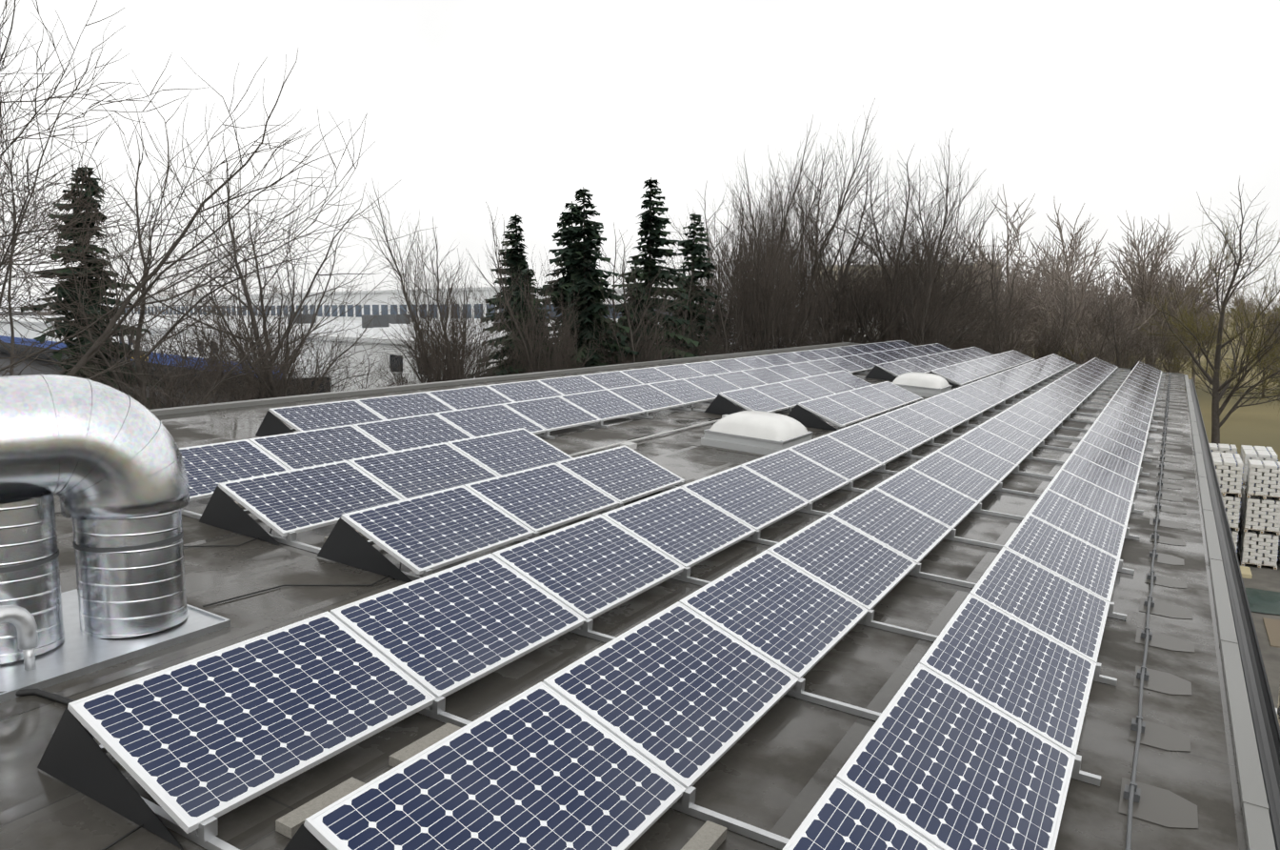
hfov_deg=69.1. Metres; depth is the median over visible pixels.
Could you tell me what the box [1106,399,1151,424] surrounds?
panel
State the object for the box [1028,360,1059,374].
panel
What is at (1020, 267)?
tree
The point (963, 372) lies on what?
panel
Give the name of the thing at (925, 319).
tree
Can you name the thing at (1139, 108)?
sky
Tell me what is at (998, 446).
panel
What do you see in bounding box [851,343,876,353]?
panel
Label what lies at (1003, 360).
panel
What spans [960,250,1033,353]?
tree
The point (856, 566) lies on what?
panel
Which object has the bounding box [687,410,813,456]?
skylight
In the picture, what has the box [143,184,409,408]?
tree
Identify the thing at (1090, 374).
panel
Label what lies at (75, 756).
end plates
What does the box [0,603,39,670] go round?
goose neck
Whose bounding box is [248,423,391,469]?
panel
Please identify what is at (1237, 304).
tree
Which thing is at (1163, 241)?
tree
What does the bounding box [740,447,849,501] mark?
panel
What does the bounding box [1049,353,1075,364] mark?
panel
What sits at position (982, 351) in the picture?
panel
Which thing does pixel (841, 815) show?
panel
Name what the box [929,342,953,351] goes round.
panel
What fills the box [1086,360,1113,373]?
panel
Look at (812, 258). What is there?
tree
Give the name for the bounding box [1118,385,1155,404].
panel
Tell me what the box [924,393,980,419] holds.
panel
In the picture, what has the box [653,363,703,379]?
panel
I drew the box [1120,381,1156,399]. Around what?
panel
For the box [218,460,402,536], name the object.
panel
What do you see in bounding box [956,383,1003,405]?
panel
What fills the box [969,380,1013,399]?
panel
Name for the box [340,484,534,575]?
panel
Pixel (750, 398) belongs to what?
panel
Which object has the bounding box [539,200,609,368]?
tree
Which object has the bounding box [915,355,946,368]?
panel
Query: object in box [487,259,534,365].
tree
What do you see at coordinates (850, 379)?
panel
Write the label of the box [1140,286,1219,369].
tree
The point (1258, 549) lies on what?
pallet
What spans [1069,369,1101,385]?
panel
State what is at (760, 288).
tree
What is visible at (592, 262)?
tree
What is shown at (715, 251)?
tree
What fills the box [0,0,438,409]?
tree
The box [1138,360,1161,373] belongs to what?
panel
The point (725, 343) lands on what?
tree
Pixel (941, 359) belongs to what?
panel
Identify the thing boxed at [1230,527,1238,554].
pallet
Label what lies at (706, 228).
tree
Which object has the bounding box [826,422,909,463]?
panel
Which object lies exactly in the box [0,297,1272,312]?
hills
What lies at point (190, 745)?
panel
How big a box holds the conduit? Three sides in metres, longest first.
6.600 x 0.390 x 0.090 m
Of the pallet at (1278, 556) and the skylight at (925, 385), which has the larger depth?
the pallet at (1278, 556)
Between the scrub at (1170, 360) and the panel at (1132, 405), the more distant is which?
the scrub at (1170, 360)
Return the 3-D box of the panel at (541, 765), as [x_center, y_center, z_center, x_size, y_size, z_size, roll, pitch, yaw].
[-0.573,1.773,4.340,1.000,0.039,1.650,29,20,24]
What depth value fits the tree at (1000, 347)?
57.16 m
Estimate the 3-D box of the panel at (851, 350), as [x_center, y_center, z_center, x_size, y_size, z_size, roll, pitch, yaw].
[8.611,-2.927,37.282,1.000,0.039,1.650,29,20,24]
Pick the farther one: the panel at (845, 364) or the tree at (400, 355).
the tree at (400, 355)
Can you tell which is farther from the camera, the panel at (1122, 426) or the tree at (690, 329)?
the tree at (690, 329)
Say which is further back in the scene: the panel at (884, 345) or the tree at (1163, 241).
the tree at (1163, 241)
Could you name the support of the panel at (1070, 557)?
on the mounting
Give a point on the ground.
(1253, 424)
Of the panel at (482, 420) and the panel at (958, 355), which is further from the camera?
the panel at (958, 355)
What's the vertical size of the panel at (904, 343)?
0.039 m
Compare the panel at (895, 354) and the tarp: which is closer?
the tarp
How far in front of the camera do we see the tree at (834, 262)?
58.19 m
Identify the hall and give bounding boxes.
[616,318,965,345]
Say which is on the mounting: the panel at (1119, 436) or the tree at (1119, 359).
the panel at (1119, 436)
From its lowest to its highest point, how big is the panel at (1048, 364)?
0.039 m
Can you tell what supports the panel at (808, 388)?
on the mounting
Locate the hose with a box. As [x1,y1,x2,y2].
[0,687,80,722]
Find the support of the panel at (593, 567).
on the mounting
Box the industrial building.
[0,286,854,398]
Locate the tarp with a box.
[1244,587,1279,614]
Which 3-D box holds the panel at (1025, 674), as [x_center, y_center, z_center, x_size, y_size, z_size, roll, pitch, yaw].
[2.570,1.648,6.395,1.000,0.039,1.650,29,20,24]
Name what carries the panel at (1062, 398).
on the mounting
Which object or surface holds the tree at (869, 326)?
on the ground
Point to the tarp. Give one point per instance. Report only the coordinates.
(1264, 601)
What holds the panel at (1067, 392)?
on the mounting
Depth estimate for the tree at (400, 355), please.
37.88 m
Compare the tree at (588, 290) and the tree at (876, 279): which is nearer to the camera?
the tree at (588, 290)
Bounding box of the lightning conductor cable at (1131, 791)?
[1123,372,1171,849]
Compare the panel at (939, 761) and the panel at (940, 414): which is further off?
the panel at (940, 414)
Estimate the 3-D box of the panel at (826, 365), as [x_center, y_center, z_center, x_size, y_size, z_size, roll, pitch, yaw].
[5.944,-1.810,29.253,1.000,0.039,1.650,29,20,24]
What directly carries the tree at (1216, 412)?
on the ground
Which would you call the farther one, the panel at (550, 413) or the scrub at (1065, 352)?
the scrub at (1065, 352)
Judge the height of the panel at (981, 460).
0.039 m
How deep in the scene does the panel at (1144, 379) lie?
32.32 m
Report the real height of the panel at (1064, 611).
0.039 m
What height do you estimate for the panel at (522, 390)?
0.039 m
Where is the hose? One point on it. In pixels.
(49, 695)
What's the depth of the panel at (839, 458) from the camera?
13.74 m
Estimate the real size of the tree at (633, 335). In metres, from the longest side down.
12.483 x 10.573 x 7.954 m
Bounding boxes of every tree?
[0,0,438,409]
[0,131,334,409]
[20,164,172,409]
[35,297,54,315]
[66,132,417,408]
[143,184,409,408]
[341,218,516,389]
[353,177,532,383]
[446,201,616,376]
[467,213,555,377]
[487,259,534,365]
[492,267,559,376]
[504,223,693,363]
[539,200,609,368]
[540,230,700,367]
[544,186,639,369]
[576,239,610,338]
[609,177,699,362]
[611,249,749,358]
[621,266,655,355]
[636,180,819,338]
[660,212,729,355]
[667,177,838,352]
[669,238,778,356]
[679,114,832,353]
[702,142,905,349]
[704,302,734,354]
[708,136,839,340]
[710,98,889,348]
[712,148,856,352]
[757,149,939,346]
[787,206,921,341]
[794,160,992,347]
[801,142,1017,354]
[851,128,1034,350]
[851,199,990,348]
[860,228,1009,350]
[868,159,1035,354]
[932,235,1016,319]
[935,184,1105,359]
[946,234,1058,357]
[948,223,1081,357]
[948,275,1040,358]
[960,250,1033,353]
[971,247,1023,354]
[991,247,1052,296]
[997,202,1166,363]
[1002,215,1106,356]
[1003,257,1047,291]
[1012,231,1142,359]
[1018,278,1094,363]
[1053,300,1139,368]
[1057,253,1164,366]
[1070,280,1199,379]
[1080,220,1184,363]
[1102,215,1198,362]
[1104,210,1216,366]
[1131,255,1238,373]
[1134,177,1279,444]
[1137,229,1261,369]
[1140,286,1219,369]
[1142,243,1230,372]
[1162,270,1229,382]
[1223,277,1261,345]
[1232,288,1279,399]
[1241,308,1279,408]
[1242,278,1279,340]
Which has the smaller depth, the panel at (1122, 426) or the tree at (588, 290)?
the panel at (1122, 426)
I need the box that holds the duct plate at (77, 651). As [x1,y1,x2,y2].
[0,588,230,702]
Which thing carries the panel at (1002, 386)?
on the mounting
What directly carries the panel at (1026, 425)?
on the mounting
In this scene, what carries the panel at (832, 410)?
on the mounting
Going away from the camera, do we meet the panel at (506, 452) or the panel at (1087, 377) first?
the panel at (506, 452)
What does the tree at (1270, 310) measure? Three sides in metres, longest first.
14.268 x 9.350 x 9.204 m
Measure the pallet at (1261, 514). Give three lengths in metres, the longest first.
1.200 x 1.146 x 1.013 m
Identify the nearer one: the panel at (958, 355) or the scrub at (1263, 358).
the panel at (958, 355)
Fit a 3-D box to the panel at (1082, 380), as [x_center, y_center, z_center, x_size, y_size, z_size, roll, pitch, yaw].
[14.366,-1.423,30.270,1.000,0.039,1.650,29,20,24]
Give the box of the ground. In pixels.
[0,311,1279,707]
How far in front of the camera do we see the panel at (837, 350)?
35.88 m
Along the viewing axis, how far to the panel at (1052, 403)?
23.04 m
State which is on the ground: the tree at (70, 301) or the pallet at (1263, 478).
the tree at (70, 301)
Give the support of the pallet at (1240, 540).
on the ground
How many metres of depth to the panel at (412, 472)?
11.07 m
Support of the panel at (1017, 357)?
on the mounting
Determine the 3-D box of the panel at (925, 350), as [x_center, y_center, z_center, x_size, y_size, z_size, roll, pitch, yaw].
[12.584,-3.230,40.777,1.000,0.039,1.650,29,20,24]
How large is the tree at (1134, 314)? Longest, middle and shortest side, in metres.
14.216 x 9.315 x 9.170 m
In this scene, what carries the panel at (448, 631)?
on the mounting
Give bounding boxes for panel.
[67,611,436,833]
[179,439,290,500]
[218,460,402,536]
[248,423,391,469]
[268,399,385,431]
[303,680,686,849]
[329,553,585,697]
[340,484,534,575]
[347,441,499,499]
[352,412,472,451]
[355,391,454,419]
[426,384,513,409]
[435,403,546,437]
[446,427,573,476]
[463,462,619,532]
[486,379,563,401]
[491,514,685,619]
[502,395,599,431]
[537,374,605,394]
[542,600,798,787]
[555,444,684,502]
[559,388,645,420]
[580,370,642,388]
[601,485,756,566]
[606,383,684,412]
[620,366,675,383]
[647,378,716,404]
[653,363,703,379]
[679,549,868,678]
[680,464,808,530]
[682,374,740,396]
[683,360,729,375]
[710,358,753,371]
[714,370,766,388]
[719,386,788,412]
[734,356,774,368]
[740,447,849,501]
[741,366,790,383]
[751,381,811,407]
[756,353,792,365]
[765,363,810,379]
[767,513,917,609]
[774,351,810,362]
[779,377,834,399]
[782,777,940,849]
[787,360,828,376]
[788,434,882,480]
[792,350,825,360]
[797,396,866,426]
[802,373,854,393]
[806,359,851,373]
[808,348,839,358]
[824,346,853,356]
[824,370,873,388]
[825,356,865,372]
[825,390,887,417]
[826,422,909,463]
[828,486,952,562]
[835,662,1075,849]
[838,345,865,354]
[840,354,875,369]
[849,385,906,409]
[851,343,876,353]
[855,352,886,364]
[857,414,931,449]
[861,342,887,351]
[868,351,899,361]
[869,380,922,403]
[873,341,897,349]
[874,466,979,528]
[876,361,912,376]
[880,349,909,359]
[883,405,950,438]
[884,340,906,348]
[891,359,929,373]
[893,347,919,358]
[894,340,915,347]
[902,346,928,356]
[902,357,938,371]
[905,399,966,428]
[908,450,999,501]
[913,345,938,354]
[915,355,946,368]
[919,593,1096,755]
[921,343,944,353]
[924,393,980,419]
[925,353,957,365]
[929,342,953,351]
[931,367,972,384]
[935,352,965,363]
[936,437,1017,481]
[941,388,993,412]
[942,364,980,380]
[944,350,973,361]
[954,348,979,359]
[954,361,989,377]
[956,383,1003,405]
[959,426,1030,464]
[960,347,985,358]
[963,360,998,374]
[968,346,993,356]
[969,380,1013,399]
[969,546,1109,662]
[973,358,1005,371]
[977,417,1042,451]
[980,376,1021,395]
[981,356,1011,369]
[989,354,1018,366]
[990,373,1029,390]
[993,409,1052,439]
[996,352,1023,364]
[999,369,1036,386]
[1001,351,1028,362]
[1003,513,1119,601]
[1006,402,1060,432]
[1007,367,1042,382]
[1009,350,1033,360]
[1015,364,1048,379]
[1018,396,1068,421]
[1022,362,1054,377]
[1027,487,1126,559]
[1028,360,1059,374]
[1028,391,1075,415]
[1034,358,1063,371]
[1037,386,1080,408]
[1040,357,1067,369]
[1044,355,1071,366]
[1045,382,1085,402]
[1046,468,1132,526]
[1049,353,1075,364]
[1052,379,1090,398]
[1059,376,1095,393]
[1060,452,1137,501]
[1063,372,1098,388]
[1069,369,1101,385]
[1072,440,1139,482]
[1074,367,1104,381]
[1078,364,1107,379]
[1080,428,1143,466]
[1082,362,1110,376]
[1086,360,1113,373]
[1089,359,1115,371]
[1089,420,1145,453]
[1093,357,1117,368]
[1096,412,1148,441]
[1101,405,1149,432]
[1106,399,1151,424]
[1111,394,1153,417]
[1114,389,1154,410]
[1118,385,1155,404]
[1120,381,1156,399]
[1123,378,1157,395]
[1126,375,1158,391]
[1128,372,1159,387]
[1130,369,1159,383]
[1132,367,1159,380]
[1134,364,1160,378]
[1136,362,1161,375]
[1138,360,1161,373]
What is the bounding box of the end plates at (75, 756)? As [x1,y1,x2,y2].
[37,361,1138,849]
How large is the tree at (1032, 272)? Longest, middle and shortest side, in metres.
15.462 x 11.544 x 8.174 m
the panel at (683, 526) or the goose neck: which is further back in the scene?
the panel at (683, 526)
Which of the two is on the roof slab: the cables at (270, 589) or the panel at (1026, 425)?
the cables at (270, 589)
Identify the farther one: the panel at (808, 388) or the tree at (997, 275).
the tree at (997, 275)
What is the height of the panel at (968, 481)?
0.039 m
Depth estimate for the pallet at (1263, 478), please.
30.91 m
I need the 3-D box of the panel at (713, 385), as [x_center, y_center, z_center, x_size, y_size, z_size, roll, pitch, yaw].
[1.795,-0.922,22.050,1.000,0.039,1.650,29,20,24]
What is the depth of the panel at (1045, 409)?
21.59 m
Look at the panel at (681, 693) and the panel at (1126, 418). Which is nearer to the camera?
the panel at (681, 693)
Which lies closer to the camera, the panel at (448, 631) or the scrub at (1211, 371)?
the panel at (448, 631)
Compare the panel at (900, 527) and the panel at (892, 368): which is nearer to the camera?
the panel at (900, 527)
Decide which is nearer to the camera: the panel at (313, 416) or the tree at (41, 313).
the panel at (313, 416)
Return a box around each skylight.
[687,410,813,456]
[891,372,952,398]
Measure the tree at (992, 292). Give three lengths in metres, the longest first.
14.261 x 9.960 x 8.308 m
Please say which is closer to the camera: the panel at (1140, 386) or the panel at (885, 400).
the panel at (885, 400)
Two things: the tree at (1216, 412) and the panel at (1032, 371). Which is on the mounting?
the panel at (1032, 371)
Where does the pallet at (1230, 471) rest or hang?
on the pallet at (1232, 503)
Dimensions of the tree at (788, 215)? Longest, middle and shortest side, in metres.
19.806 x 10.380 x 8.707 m
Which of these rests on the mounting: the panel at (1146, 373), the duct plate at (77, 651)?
the panel at (1146, 373)
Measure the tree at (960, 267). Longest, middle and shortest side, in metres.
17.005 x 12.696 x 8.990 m
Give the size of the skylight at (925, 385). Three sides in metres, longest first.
1.800 x 1.800 x 0.570 m
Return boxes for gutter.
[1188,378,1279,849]
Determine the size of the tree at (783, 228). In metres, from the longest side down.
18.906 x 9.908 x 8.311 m
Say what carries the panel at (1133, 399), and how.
on the mounting
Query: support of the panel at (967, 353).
on the mounting
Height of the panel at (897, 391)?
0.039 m
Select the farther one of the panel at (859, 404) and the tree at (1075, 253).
the tree at (1075, 253)
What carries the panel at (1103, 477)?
on the mounting
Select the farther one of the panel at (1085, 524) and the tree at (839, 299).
the tree at (839, 299)
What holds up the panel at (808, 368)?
on the mounting
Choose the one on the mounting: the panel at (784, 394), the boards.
the panel at (784, 394)
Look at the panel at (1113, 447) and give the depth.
16.43 m
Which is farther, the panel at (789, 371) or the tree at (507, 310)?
the tree at (507, 310)
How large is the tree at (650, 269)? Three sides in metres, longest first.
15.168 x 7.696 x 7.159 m
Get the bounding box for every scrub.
[1030,321,1092,363]
[1145,335,1192,378]
[1177,324,1254,398]
[1235,314,1279,397]
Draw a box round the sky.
[0,0,1279,306]
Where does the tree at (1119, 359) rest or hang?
on the ground
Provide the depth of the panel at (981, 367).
33.34 m
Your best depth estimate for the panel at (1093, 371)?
34.58 m
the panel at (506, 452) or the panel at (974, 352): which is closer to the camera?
the panel at (506, 452)
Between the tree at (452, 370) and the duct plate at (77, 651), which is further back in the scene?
the tree at (452, 370)
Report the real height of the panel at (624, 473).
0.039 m
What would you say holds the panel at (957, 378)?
on the mounting
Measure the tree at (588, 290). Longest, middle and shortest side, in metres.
14.106 x 7.158 x 6.658 m
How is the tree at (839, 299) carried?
on the ground
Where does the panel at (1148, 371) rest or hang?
on the mounting
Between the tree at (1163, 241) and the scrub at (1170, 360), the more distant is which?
the tree at (1163, 241)
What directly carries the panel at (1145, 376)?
on the mounting
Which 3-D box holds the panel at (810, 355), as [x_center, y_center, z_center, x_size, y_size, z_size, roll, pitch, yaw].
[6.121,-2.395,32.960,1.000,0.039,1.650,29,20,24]
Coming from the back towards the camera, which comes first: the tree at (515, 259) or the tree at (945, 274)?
the tree at (945, 274)
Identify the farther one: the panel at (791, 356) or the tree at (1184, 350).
the tree at (1184, 350)
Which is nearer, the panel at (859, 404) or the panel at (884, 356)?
the panel at (859, 404)
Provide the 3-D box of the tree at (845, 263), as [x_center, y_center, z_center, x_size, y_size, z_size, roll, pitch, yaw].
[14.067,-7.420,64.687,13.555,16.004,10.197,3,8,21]
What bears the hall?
on the ground
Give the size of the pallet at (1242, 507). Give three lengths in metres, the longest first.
1.200 x 1.146 x 1.013 m
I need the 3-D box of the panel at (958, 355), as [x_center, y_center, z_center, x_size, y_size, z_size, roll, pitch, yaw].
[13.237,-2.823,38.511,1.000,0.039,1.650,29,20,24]
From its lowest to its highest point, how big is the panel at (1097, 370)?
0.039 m
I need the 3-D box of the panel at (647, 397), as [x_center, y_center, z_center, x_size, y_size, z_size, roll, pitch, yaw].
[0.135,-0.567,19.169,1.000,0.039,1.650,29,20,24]
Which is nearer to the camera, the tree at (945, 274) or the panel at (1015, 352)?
the panel at (1015, 352)
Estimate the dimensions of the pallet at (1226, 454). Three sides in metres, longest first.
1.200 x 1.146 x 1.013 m
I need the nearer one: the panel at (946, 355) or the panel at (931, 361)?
the panel at (931, 361)
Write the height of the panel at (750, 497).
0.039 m
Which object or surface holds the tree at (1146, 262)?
on the ground
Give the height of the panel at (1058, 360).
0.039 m
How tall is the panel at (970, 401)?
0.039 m
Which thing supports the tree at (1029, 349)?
on the ground
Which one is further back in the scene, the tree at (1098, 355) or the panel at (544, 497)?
the tree at (1098, 355)
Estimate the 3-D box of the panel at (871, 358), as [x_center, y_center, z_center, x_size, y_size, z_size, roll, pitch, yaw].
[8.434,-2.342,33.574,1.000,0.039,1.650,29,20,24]
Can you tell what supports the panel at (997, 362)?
on the mounting
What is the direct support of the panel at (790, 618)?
on the mounting
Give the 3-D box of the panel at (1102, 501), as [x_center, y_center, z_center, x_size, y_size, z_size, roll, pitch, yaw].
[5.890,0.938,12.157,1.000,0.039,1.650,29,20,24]
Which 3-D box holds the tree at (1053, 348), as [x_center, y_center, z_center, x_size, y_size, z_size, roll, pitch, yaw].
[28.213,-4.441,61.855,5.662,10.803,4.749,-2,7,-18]
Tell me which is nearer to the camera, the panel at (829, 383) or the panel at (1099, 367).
the panel at (829, 383)
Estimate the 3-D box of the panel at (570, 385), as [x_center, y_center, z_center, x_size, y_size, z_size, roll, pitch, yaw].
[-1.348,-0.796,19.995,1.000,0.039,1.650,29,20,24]
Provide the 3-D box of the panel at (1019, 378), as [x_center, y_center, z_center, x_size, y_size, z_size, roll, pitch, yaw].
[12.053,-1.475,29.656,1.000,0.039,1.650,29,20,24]
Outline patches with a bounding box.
[1118,375,1198,827]
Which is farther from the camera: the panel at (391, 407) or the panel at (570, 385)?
the panel at (570, 385)
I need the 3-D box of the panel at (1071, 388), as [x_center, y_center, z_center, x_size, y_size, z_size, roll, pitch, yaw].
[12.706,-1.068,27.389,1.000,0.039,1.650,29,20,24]
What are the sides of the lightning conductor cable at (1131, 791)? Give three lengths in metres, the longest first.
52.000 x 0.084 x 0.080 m
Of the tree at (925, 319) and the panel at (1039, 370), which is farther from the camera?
the tree at (925, 319)
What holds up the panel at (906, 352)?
on the mounting
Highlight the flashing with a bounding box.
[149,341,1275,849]
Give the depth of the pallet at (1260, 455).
33.28 m
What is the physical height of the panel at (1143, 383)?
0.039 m
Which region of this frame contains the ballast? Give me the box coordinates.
[234,365,1168,849]
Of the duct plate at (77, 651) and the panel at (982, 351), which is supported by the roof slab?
the duct plate at (77, 651)
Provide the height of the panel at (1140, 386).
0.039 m
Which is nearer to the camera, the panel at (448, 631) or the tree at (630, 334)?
the panel at (448, 631)
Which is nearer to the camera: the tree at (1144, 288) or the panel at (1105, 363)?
the panel at (1105, 363)
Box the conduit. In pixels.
[568,414,728,456]
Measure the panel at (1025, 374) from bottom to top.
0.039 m
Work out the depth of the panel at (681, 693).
5.63 m
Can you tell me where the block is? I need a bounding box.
[816,262,1000,304]
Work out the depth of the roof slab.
6.86 m
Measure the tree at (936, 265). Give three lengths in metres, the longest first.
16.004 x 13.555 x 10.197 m
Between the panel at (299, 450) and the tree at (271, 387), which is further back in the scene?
the tree at (271, 387)
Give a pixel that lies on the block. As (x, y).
(836, 266)
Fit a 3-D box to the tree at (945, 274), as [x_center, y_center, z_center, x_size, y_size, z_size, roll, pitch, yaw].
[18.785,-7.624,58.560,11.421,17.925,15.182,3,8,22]
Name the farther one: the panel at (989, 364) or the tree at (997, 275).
the tree at (997, 275)
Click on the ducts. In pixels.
(105, 463)
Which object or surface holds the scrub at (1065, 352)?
on the ground
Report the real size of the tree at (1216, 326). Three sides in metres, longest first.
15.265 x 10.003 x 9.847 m
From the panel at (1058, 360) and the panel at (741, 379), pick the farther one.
the panel at (1058, 360)
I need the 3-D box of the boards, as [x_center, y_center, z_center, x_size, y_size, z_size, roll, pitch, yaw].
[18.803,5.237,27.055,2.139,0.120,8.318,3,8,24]
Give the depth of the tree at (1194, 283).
102.90 m
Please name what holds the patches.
on the roof slab
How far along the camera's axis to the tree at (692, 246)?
47.99 m
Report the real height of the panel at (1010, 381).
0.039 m
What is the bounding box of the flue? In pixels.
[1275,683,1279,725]
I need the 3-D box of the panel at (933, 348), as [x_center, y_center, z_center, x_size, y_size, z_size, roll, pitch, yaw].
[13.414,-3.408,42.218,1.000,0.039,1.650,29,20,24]
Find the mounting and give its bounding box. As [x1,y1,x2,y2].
[80,359,1165,849]
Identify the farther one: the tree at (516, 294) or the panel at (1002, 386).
the tree at (516, 294)
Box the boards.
[1240,565,1279,647]
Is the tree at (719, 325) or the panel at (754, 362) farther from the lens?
the tree at (719, 325)
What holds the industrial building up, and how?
on the ground
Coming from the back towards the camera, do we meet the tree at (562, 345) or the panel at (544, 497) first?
the tree at (562, 345)
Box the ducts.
[0,373,190,663]
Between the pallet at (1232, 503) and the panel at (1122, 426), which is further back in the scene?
the pallet at (1232, 503)
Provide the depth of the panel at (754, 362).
28.66 m
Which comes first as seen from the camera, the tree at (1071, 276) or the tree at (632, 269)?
the tree at (632, 269)
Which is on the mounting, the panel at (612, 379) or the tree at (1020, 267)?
the panel at (612, 379)
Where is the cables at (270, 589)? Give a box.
[55,380,868,849]
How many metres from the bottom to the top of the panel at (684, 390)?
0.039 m
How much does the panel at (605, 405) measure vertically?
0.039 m
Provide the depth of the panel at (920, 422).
18.08 m
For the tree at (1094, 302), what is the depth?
71.67 m
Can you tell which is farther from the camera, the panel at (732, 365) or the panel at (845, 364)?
the panel at (845, 364)
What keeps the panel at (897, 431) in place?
on the mounting
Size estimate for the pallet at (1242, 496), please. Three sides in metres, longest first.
1.200 x 1.146 x 1.013 m
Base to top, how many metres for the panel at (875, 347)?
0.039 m
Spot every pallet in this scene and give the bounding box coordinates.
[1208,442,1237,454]
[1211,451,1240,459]
[1212,457,1243,497]
[1220,492,1240,531]
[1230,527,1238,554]
[1236,518,1239,545]
[1237,520,1242,554]
[1239,481,1246,515]
[1239,528,1279,569]
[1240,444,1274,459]
[1240,486,1245,522]
[1241,449,1278,484]
[1241,495,1279,535]
[1244,459,1279,499]
[1277,527,1279,559]
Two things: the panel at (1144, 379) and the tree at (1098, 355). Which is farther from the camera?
the tree at (1098, 355)
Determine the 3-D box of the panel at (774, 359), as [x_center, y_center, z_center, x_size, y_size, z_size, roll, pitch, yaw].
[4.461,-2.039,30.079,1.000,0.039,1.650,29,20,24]
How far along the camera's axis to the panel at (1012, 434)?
17.25 m
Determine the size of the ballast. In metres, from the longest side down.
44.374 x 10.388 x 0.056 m
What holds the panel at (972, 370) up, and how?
on the mounting
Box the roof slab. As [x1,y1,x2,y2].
[0,343,1247,849]
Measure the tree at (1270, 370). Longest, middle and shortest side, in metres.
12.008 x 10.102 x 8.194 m
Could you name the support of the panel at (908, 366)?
on the mounting
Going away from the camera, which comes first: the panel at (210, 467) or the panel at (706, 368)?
the panel at (210, 467)
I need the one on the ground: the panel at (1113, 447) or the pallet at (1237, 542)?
the pallet at (1237, 542)
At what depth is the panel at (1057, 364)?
38.30 m
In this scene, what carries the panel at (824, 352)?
on the mounting
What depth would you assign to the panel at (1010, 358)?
39.11 m
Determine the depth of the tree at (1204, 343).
106.85 m
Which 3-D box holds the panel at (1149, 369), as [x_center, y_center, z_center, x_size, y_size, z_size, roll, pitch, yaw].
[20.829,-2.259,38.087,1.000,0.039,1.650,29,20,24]
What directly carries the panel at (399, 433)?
on the mounting
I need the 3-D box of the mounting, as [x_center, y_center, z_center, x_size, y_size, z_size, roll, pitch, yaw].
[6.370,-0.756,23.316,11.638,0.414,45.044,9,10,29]
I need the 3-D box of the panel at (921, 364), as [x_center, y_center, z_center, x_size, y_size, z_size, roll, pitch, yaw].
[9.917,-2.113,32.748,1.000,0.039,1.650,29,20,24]
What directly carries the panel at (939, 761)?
on the mounting
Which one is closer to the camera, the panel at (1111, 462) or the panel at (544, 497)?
the panel at (544, 497)
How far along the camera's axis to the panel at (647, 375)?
22.89 m
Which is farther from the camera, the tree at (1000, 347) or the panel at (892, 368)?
the tree at (1000, 347)
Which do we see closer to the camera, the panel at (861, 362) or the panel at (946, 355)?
the panel at (861, 362)
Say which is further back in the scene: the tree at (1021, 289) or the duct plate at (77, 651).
the tree at (1021, 289)
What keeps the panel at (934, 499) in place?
on the mounting
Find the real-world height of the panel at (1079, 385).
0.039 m
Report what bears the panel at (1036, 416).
on the mounting
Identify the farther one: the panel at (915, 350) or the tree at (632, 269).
the tree at (632, 269)
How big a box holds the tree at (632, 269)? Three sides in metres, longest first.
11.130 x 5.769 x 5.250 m
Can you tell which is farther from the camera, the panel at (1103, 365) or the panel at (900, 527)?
the panel at (1103, 365)
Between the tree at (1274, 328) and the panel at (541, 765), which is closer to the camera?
the panel at (541, 765)
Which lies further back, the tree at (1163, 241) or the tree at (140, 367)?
the tree at (1163, 241)
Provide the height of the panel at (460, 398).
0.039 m
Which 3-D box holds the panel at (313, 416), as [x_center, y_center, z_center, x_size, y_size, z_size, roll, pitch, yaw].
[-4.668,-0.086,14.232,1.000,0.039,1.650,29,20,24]
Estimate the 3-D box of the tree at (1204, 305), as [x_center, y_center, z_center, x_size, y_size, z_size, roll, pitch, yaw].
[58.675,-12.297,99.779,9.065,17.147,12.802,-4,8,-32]
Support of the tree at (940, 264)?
on the ground
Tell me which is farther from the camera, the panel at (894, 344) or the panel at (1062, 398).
the panel at (894, 344)
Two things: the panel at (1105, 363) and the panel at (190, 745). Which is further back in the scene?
the panel at (1105, 363)
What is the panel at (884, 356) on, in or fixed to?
on the mounting

